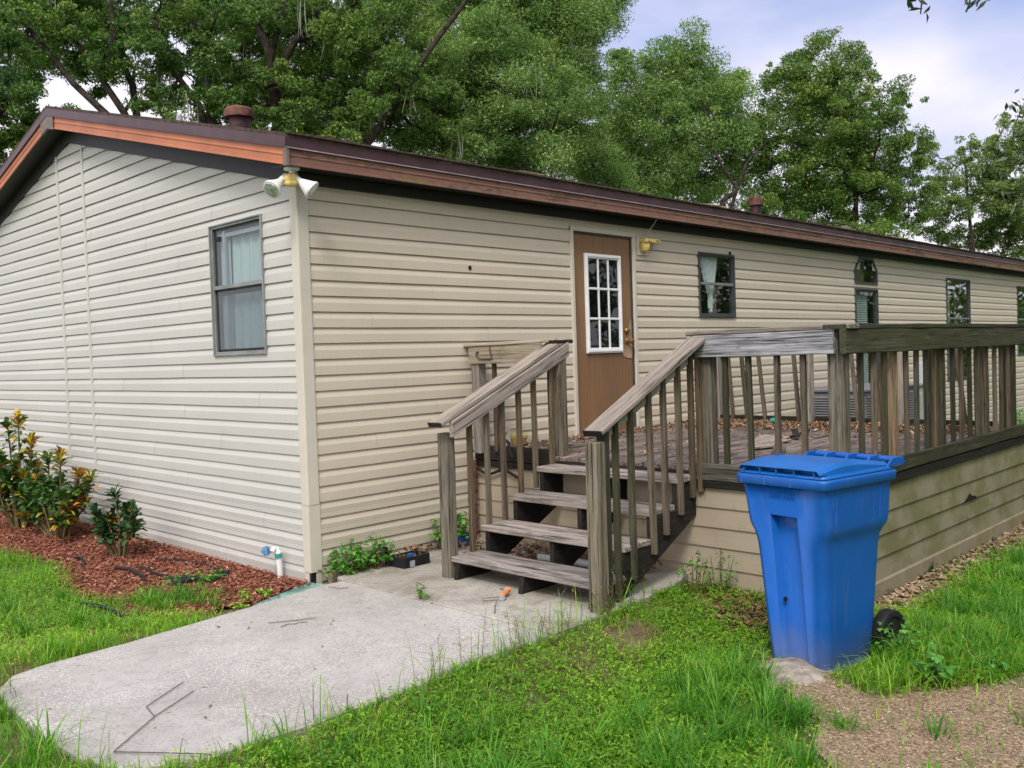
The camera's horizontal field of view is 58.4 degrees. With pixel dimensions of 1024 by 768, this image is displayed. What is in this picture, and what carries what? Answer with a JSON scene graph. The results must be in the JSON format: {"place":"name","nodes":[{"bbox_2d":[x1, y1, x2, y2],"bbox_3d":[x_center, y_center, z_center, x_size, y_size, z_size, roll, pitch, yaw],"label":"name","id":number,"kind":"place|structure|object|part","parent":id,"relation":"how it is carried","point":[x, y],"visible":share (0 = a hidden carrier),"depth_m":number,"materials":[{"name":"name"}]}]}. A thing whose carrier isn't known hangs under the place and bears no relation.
{"place":"outdoors","nodes":[
{"label":"outdoors","id":0,"kind":"place"},
{"bbox_2d":[0,581,548,767],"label":"concrete path","id":1,"kind":"structure","parent":0,"point":[208,661],"depth_m":4.53,"materials":[{"name":"grey concrete"}]},
{"bbox_2d":[114,682,262,763],"bbox_3d":[-1.446,1.444,3.820,0.448,0.032,1.082,-3,2,-35],"label":"wire stake","id":2,"kind":"object","parent":1,"relation":"on","point":[169,752],"visible":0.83,"depth_m":3.61,"materials":[{"name":"grey metal"}]},
{"bbox_2d":[23,588,538,727],"bbox_3d":[-0.783,1.371,5.463,1.831,0.010,3.758,0,2,44],"label":"path debris","id":3,"kind":"object","parent":1,"relation":"on","point":[210,705],"visible":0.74,"depth_m":4.64,"materials":[{"name":"brown plant"}]},
{"bbox_2d":[269,617,315,622],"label":"twig","id":4,"kind":"object","parent":1,"relation":"on","point":[291,620],"visible":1,"depth_m":5.37,"materials":[{"name":"wood"}]},
{"bbox_2d":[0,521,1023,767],"bbox_3d":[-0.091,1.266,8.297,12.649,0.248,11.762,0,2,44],"label":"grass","id":5,"kind":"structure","parent":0,"point":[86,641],"depth_m":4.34,"materials":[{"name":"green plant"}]},
{"bbox_2d":[80,602,142,621],"bbox_3d":[-2.622,1.480,5.977,0.804,0.045,0.036,0,2,41],"label":"bed edging","id":6,"kind":"object","parent":5,"relation":"on","point":[108,609],"visible":0.7,"depth_m":5.98,"materials":[{"name":"grey plastic"}]},
{"bbox_2d":[229,586,272,612],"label":"weed clump","id":7,"kind":"object","parent":5,"relation":"on","point":[264,592],"visible":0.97,"depth_m":6.15,"materials":[{"name":"green plant"}]},
{"bbox_2d":[253,582,323,605],"bbox_3d":[-1.552,1.451,6.246,0.148,0.052,0.621,-1,2,32],"label":"splash block","id":8,"kind":"object","parent":5,"relation":"on","point":[294,591],"depth_m":6.35,"materials":[{"name":"teal plastic"}]},
{"bbox_2d":[0,572,626,700],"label":"seedling stalks","id":9,"kind":"object","parent":5,"relation":"on","point":[516,626],"visible":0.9,"depth_m":4.67,"materials":[{"name":"green plant"}]},
{"bbox_2d":[0,567,671,767],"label":"tall grass","id":10,"kind":"structure","parent":5,"relation":"on","point":[326,707],"depth_m":4.31,"materials":[{"name":"green plant"}]},
{"bbox_2d":[392,536,768,635],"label":"leaf litter","id":11,"kind":"object","parent":5,"relation":"on","point":[745,619],"visible":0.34,"depth_m":5.74,"materials":[{"name":"brown plant"}]},
{"bbox_2d":[530,557,645,582],"bbox_3d":[0.455,1.316,6.343,1.016,0.086,0.252,0,2,44],"label":"stone edging","id":12,"kind":"object","parent":5,"relation":"on","point":[643,579],"visible":0.16,"depth_m":6.24,"materials":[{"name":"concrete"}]},
{"bbox_2d":[537,553,549,561],"bbox_3d":[0.268,1.250,6.574,0.169,0.057,0.052,-1,2,27],"label":"pipe offcut","id":13,"kind":"object","parent":12,"relation":"on","point":[542,557],"visible":0.54,"depth_m":6.57,"materials":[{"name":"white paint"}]},
{"bbox_2d":[573,559,588,566],"bbox_3d":[0.482,1.248,6.400,0.153,0.057,0.052,-1,2,37],"label":"pipe offcut","id":14,"kind":"object","parent":12,"relation":"on","point":[582,562],"visible":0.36,"depth_m":6.37,"materials":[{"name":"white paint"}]},
{"bbox_2d":[357,558,1023,767],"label":"lawn litter","id":15,"kind":"object","parent":5,"relation":"on","point":[1017,766],"visible":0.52,"depth_m":4.02,"materials":[{"name":"brown plant"}]},
{"bbox_2d":[675,548,738,596],"bbox_3d":[1.243,1.219,5.895,0.494,0.316,0.254,-3,2,-27],"label":"weed clump","id":16,"kind":"object","parent":5,"relation":"on","point":[692,561],"visible":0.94,"depth_m":5.87,"materials":[{"name":"green plant"}]},
{"bbox_2d":[875,617,928,653],"bbox_3d":[2.003,1.306,4.684,0.263,0.207,0.336,0,2,44],"label":"weed clump","id":17,"kind":"object","parent":5,"relation":"on","point":[886,630],"visible":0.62,"depth_m":4.63,"materials":[{"name":"green plant"}]},
{"bbox_2d":[905,641,960,685],"bbox_3d":[1.980,1.305,4.288,0.239,0.213,0.213,0,2,44],"label":"weed clump","id":18,"kind":"object","parent":5,"relation":"on","point":[931,655],"visible":0.94,"depth_m":4.25,"materials":[{"name":"green plant"}]},
{"bbox_2d":[874,524,1023,614],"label":"skirt chips","id":19,"kind":"object","parent":5,"relation":"on","point":[915,585],"visible":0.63,"depth_m":6.26,"materials":[{"name":"beige wood"}]},
{"bbox_2d":[978,651,1007,678],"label":"weed clump","id":20,"kind":"object","parent":5,"relation":"on","point":[1003,663],"visible":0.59,"depth_m":4.35,"materials":[{"name":"green plant"}]},
{"bbox_2d":[0,421,1023,767],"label":"ground","id":21,"kind":"structure","parent":0,"point":[770,653],"depth_m":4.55,"materials":[{"name":"green plant"}]},
{"bbox_2d":[0,2,80,166],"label":"oak tree","id":22,"kind":"object","parent":21,"relation":"on","point":[17,96],"visible":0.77,"depth_m":15.34,"materials":[{"name":"green plant"}]},
{"bbox_2d":[0,0,271,124],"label":"oak tree","id":23,"kind":"object","parent":21,"relation":"on","point":[97,25],"visible":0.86,"depth_m":20.49,"materials":[{"name":"green plant"}]},
{"bbox_2d":[0,503,316,617],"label":"red mulch","id":24,"kind":"object","parent":21,"relation":"on","point":[77,543],"visible":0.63,"depth_m":7.20,"materials":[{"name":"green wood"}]},
{"bbox_2d":[0,409,47,528],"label":"croton shrub","id":25,"kind":"object","parent":24,"relation":"on","point":[15,471],"visible":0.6,"depth_m":9.21,"materials":[{"name":"green plant"}]},
{"bbox_2d":[11,445,103,539],"bbox_3d":[-4.321,1.038,8.703,1.168,0.931,0.555,0,2,44],"label":"croton shrub","id":26,"kind":"object","parent":24,"relation":"on","point":[61,513],"visible":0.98,"depth_m":8.63,"materials":[{"name":"green plant"}]},
{"bbox_2d":[64,556,86,565],"bbox_3d":[-3.607,1.460,7.615,0.073,0.048,0.505,-4,2,-43],"label":"drip hose","id":27,"kind":"object","parent":24,"relation":"on","point":[81,558],"visible":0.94,"depth_m":7.63,"materials":[{"name":"black rubber"}]},
{"bbox_2d":[83,484,148,557],"bbox_3d":[-3.317,1.168,7.656,0.506,0.660,0.571,-3,2,-23],"label":"croton shrub","id":28,"kind":"object","parent":24,"relation":"on","point":[106,525],"visible":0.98,"depth_m":7.69,"materials":[{"name":"green plant"}]},
{"bbox_2d":[114,566,144,581],"bbox_3d":[-2.905,1.464,7.014,0.065,0.087,0.570,-4,2,-45],"label":"irrigation hose","id":29,"kind":"object","parent":24,"relation":"on","point":[131,570],"visible":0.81,"depth_m":7.04,"materials":[{"name":"black rubber"}]},
{"bbox_2d":[140,565,174,579],"bbox_3d":[-2.650,1.438,6.924,0.767,0.022,0.062,0,2,44],"label":"irrigation hose","id":30,"kind":"object","parent":24,"relation":"on","point":[153,572],"visible":0.72,"depth_m":6.93,"materials":[{"name":"black rubber"}]},
{"bbox_2d":[171,575,199,586],"bbox_3d":[-2.374,1.430,6.656,0.193,0.077,0.100,-3,2,-29],"label":"hose connector","id":31,"kind":"object","parent":24,"relation":"on","point":[183,579],"visible":0.81,"depth_m":6.63,"materials":[{"name":"black rubber"}]},
{"bbox_2d":[155,558,230,580],"bbox_3d":[-2.493,1.418,7.138,0.326,0.037,0.989,-3,2,-35],"label":"irrigation hose","id":32,"kind":"object","parent":24,"relation":"on","point":[216,569],"visible":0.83,"depth_m":7.24,"materials":[{"name":"black rubber"}]},
{"bbox_2d":[162,568,226,585],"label":"weed clump","id":33,"kind":"object","parent":24,"relation":"on","point":[205,577],"visible":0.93,"depth_m":6.66,"materials":[{"name":"green plant"}]},
{"bbox_2d":[261,546,282,576],"bbox_3d":[-1.754,1.338,6.711,0.155,0.306,0.067,-3,2,-21],"label":"garden tap","id":34,"kind":"object","parent":24,"relation":"on","point":[266,550],"visible":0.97,"depth_m":6.71,"materials":[{"name":"white paint"}]},
{"bbox_2d":[328,571,341,583],"bbox_3d":[-1.264,1.413,6.540,0.068,0.151,0.110,0,2,44],"label":"broken edge stone","id":35,"kind":"object","parent":21,"relation":"on","point":[332,577],"visible":0.44,"depth_m":6.50,"materials":[{"name":"concrete"}]},
{"bbox_2d":[198,0,496,160],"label":"oak tree","id":36,"kind":"object","parent":21,"relation":"on","point":[326,37],"visible":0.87,"depth_m":21.65,"materials":[{"name":"green plant"}]},
{"bbox_2d":[323,532,395,579],"bbox_3d":[-1.113,1.252,6.659,0.388,0.337,0.565,0,2,44],"label":"weed clump","id":37,"kind":"object","parent":21,"relation":"on","point":[373,557],"visible":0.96,"depth_m":6.62,"materials":[{"name":"green plant"}]},
{"bbox_2d":[0,105,1023,584],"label":"mobile home","id":38,"kind":"object","parent":21,"relation":"on","point":[208,345],"visible":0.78,"depth_m":7.97,"materials":[{"name":"beige plastic"}]},
{"bbox_2d":[208,214,278,360],"bbox_3d":[-2.093,-0.723,7.104,0.830,1.180,0.108,0,2,44],"label":"window","id":39,"kind":"structure","parent":38,"relation":"in","point":[238,292],"depth_m":7.20,"materials":[{"name":"glass"}]},
{"bbox_2d":[263,166,318,197],"bbox_3d":[-1.520,-1.383,6.291,0.374,0.215,0.180,-2,2,-15],"label":"floodlight","id":40,"kind":"object","parent":38,"relation":"attached to","point":[272,188],"visible":1,"depth_m":6.26,"materials":[{"name":"white paint"}]},
{"bbox_2d":[507,426,527,445],"bbox_3d":[0.058,0.470,7.990,0.116,0.200,0.170,0,2,44],"label":"outlet box","id":41,"kind":"object","parent":38,"relation":"attached to","point":[511,434],"visible":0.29,"depth_m":7.97,"materials":[{"name":"plastic"}]},
{"bbox_2d":[573,233,634,436],"bbox_3d":[0.921,-0.478,8.939,0.116,1.950,0.887,0,2,44],"label":"door","id":42,"kind":"structure","parent":38,"relation":"in","point":[605,340],"depth_m":8.92,"materials":[{"name":"brown laminate"}]},
{"bbox_2d":[636,236,660,255],"bbox_3d":[1.397,-1.415,9.368,0.123,0.195,0.282,0,2,44],"label":"wall lamp","id":43,"kind":"object","parent":38,"relation":"attached to","point":[643,243],"visible":1,"depth_m":9.30,"materials":[{"name":"plastic"}]},
{"bbox_2d":[696,251,735,316],"bbox_3d":[2.266,-1.136,10.437,0.190,0.755,0.755,0,2,44],"label":"window","id":44,"kind":"structure","parent":38,"relation":"in","point":[708,261],"depth_m":10.41,"materials":[{"name":"glass"}]},
{"bbox_2d":[853,256,877,287],"bbox_3d":[5.065,-1.620,13.298,0.178,0.425,0.775,0,2,44],"label":"window","id":45,"kind":"structure","parent":38,"relation":"in","point":[859,277],"depth_m":13.45,"materials":[{"name":"black glass"}]},
{"bbox_2d":[854,288,879,383],"bbox_3d":[5.106,-0.648,13.319,0.156,1.460,0.775,0,2,44],"label":"window","id":46,"kind":"structure","parent":38,"relation":"in","point":[862,295],"depth_m":13.39,"materials":[{"name":"black glass"}]},
{"bbox_2d":[919,362,922,382],"bbox_3d":[6.660,-0.051,14.717,0.160,0.600,0.270,0,2,44],"label":"meter box","id":47,"kind":"object","parent":38,"relation":"attached to","point":[920,372],"visible":0.04,"depth_m":14.64,"materials":[{"name":"white metal"}]},
{"bbox_2d":[943,278,970,380],"bbox_3d":[7.758,-0.956,16.037,0.160,1.755,1.170,0,2,44],"label":"window","id":48,"kind":"structure","parent":38,"relation":"in","point":[967,282],"depth_m":16.23,"materials":[{"name":"black glass"}]},
{"bbox_2d":[1016,286,1023,354],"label":"window","id":49,"kind":"structure","parent":38,"relation":"in","point":[1020,287],"depth_m":18.40,"materials":[{"name":"black glass"}]},
{"bbox_2d":[337,537,688,638],"bbox_3d":[-0.012,1.398,6.366,2.250,0.150,1.612,0,2,44],"label":"concrete pad","id":50,"kind":"object","parent":21,"relation":"on","point":[468,594],"visible":0.39,"depth_m":5.92,"materials":[{"name":"grey concrete"}]},
{"bbox_2d":[383,547,429,568],"bbox_3d":[-0.778,1.266,6.780,0.234,0.148,0.274,0,2,44],"label":"plant tray","id":51,"kind":"object","parent":50,"relation":"on","point":[408,559],"visible":0.97,"depth_m":6.72,"materials":[{"name":"black plastic"}]},
{"bbox_2d":[415,584,431,598],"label":"weed clump","id":52,"kind":"object","parent":50,"relation":"on","point":[420,593],"visible":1,"depth_m":5.78,"materials":[{"name":"green plant"}]},
{"bbox_2d":[427,508,475,546],"bbox_3d":[-0.478,1.153,7.321,0.330,0.314,0.489,-1,2,23],"label":"weed clump","id":53,"kind":"object","parent":50,"relation":"on","point":[461,532],"visible":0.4,"depth_m":7.30,"materials":[{"name":"green plant"}]},
{"bbox_2d":[458,531,469,546],"bbox_3d":[-0.396,1.251,7.411,0.120,0.095,0.160,0,2,44],"label":"blue crate","id":54,"kind":"object","parent":50,"relation":"on","point":[461,539],"visible":0.38,"depth_m":7.34,"materials":[{"name":"plastic"}]},
{"bbox_2d":[473,460,477,537],"bbox_3d":[-0.309,0.974,7.627,0.045,0.681,0.045,0,2,44],"label":"rusty pipe","id":55,"kind":"object","parent":50,"relation":"on","point":[475,493],"visible":0.4,"depth_m":7.61,"materials":[{"name":"brown metal"}]},
{"bbox_2d":[482,587,510,612],"bbox_3d":[-0.123,1.323,5.625,0.147,0.050,0.444,-1,2,13],"label":"broken trowel","id":56,"kind":"object","parent":50,"relation":"on","point":[504,592],"visible":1,"depth_m":5.70,"materials":[{"name":"orange plastic"}]},
{"bbox_2d":[427,329,712,614],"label":"wooden stairs","id":57,"kind":"structure","parent":50,"relation":"on","point":[603,504],"depth_m":6.09,"materials":[{"name":"brown wood"}]},
{"bbox_2d":[385,0,652,193],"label":"oak tree","id":58,"kind":"object","parent":21,"relation":"on","point":[529,42],"visible":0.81,"depth_m":24.09,"materials":[{"name":"green plant"}]},
{"bbox_2d":[568,15,774,210],"bbox_3d":[6.073,-6.350,34.392,7.385,13.642,7.615,-1,2,21],"label":"oak tree","id":59,"kind":"object","parent":21,"relation":"on","point":[675,140],"visible":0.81,"depth_m":32.52,"materials":[{"name":"green plant"}]},
{"bbox_2d":[475,162,918,238],"bbox_3d":[5.728,-3.553,30.611,16.360,8.309,2.916,-2,2,1],"label":"shrub row","id":60,"kind":"object","parent":21,"relation":"on","point":[887,227],"visible":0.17,"depth_m":30.93,"materials":[{"name":"green plant"}]},
{"bbox_2d":[463,323,1023,602],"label":"wooden deck","id":61,"kind":"structure","parent":21,"relation":"on","point":[953,496],"depth_m":6.46,"materials":[{"name":"brown wood"}]},
{"bbox_2d":[476,345,492,359],"bbox_3d":[-0.228,-0.258,7.423,0.190,0.123,0.015,0,2,44],"label":"wire hook","id":62,"kind":"object","parent":61,"relation":"hanging from","point":[484,358],"visible":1,"depth_m":7.40,"materials":[{"name":"grey metal"}]},
{"bbox_2d":[476,466,517,478],"bbox_3d":[-0.131,0.722,7.491,0.499,0.083,0.028,0,2,43],"label":"black hose","id":63,"kind":"object","parent":61,"relation":"hanging from","point":[498,471],"visible":0.59,"depth_m":7.47,"materials":[{"name":"rubber"}]},
{"bbox_2d":[498,439,513,469],"bbox_3d":[-0.049,0.565,7.362,0.175,0.258,0.031,0,2,44],"label":"black hose","id":64,"kind":"object","parent":61,"relation":"hanging from","point":[510,452],"visible":0.62,"depth_m":7.33,"materials":[{"name":"rubber"}]},
{"bbox_2d":[511,417,998,460],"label":"deck leaves","id":65,"kind":"object","parent":61,"relation":"on","point":[734,422],"visible":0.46,"depth_m":8.52,"materials":[{"name":"brown plant"}]},
{"bbox_2d":[755,434,791,448],"bbox_3d":[2.090,0.467,7.447,0.332,0.016,1.072,-1,2,24],"label":"plywood scrap","id":66,"kind":"object","parent":61,"relation":"on","point":[765,438],"visible":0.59,"depth_m":7.42,"materials":[{"name":"grey wood"}]},
{"bbox_2d":[771,444,786,454],"bbox_3d":[1.919,0.486,6.585,0.095,0.038,0.783,-1,2,18],"label":"loose board","id":67,"kind":"object","parent":61,"relation":"on","point":[783,449],"visible":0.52,"depth_m":6.65,"materials":[{"name":"grey wood"}]},
{"bbox_2d":[790,429,809,437],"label":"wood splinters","id":68,"kind":"object","parent":61,"relation":"on","point":[795,433],"visible":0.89,"depth_m":7.74,"materials":[{"name":"grey wood"}]},
{"bbox_2d":[737,450,904,670],"bbox_3d":[1.621,0.893,4.766,0.728,1.051,0.555,-3,2,-36],"label":"recycling bin","id":69,"kind":"object","parent":21,"relation":"on","point":[818,519],"visible":0.95,"depth_m":4.59,"materials":[{"name":"blue plastic"}]},
{"bbox_2d":[738,25,948,232],"bbox_3d":[12.419,-6.780,36.779,8.217,13.945,7.396,-3,2,-24],"label":"oak tree","id":70,"kind":"object","parent":21,"relation":"on","point":[838,105],"visible":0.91,"depth_m":34.55,"materials":[{"name":"green plant"}]},
{"bbox_2d":[814,383,913,418],"bbox_3d":[5.102,0.533,12.505,0.870,1.070,3.100,0,2,44],"label":"air conditioner","id":71,"kind":"object","parent":21,"relation":"on","point":[821,401],"visible":0.06,"depth_m":11.55,"materials":[{"name":"grey metal"}]},
{"bbox_2d":[907,0,1023,225],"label":"overhanging tree","id":72,"kind":"object","parent":21,"relation":"on","point":[1005,174],"visible":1,"depth_m":6.97,"materials":[{"name":"green plant"}]},
{"bbox_2d":[913,103,1023,250],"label":"oak tree","id":73,"kind":"object","parent":21,"relation":"on","point":[1000,210],"visible":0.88,"depth_m":40.92,"materials":[{"name":"green plant"}]},
{"bbox_2d":[922,213,1023,259],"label":"shrub row","id":74,"kind":"object","parent":21,"relation":"on","point":[988,240],"visible":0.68,"depth_m":42.70,"materials":[{"name":"green plant"}]},
{"bbox_2d":[998,402,1023,423],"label":"green bush","id":75,"kind":"object","parent":21,"relation":"on","point":[1020,419],"visible":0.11,"depth_m":11.30,"materials":[{"name":"green plant"}]},
{"bbox_2d":[0,0,1023,272],"label":"sky","id":76,"kind":"structure","parent":0,"point":[969,64],"materials":[{"name":"white"}]},
{"bbox_2d":[751,656,1023,767],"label":"chip path","id":77,"kind":"structure","parent":0,"point":[936,748],"depth_m":3.82,"materials":[{"name":"wood"}]},
{"bbox_2d":[760,657,827,687],"bbox_3d":[1.401,1.413,4.551,0.346,0.030,0.490,-2,2,9],"label":"sand patch","id":78,"kind":"object","parent":77,"relation":"on","point":[811,674],"visible":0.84,"depth_m":4.47,"materials":[{"name":"beige sand"}]},
{"bbox_2d":[919,383,923,418],"bbox_3d":[5.584,0.482,13.220,0.560,0.934,1.200,0,2,44],"label":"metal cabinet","id":79,"kind":"object","parent":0,"point":[921,401],"depth_m":13.14,"materials":[{"name":"white metal"}]},
{"bbox_3d":[5.772,0.500,13.037,0.010,0.740,1.000,0,2,44],"label":"door panel","id":80,"kind":"part","parent":79,"relation":"part of","materials":[{"name":"grey metal"}]}
]}

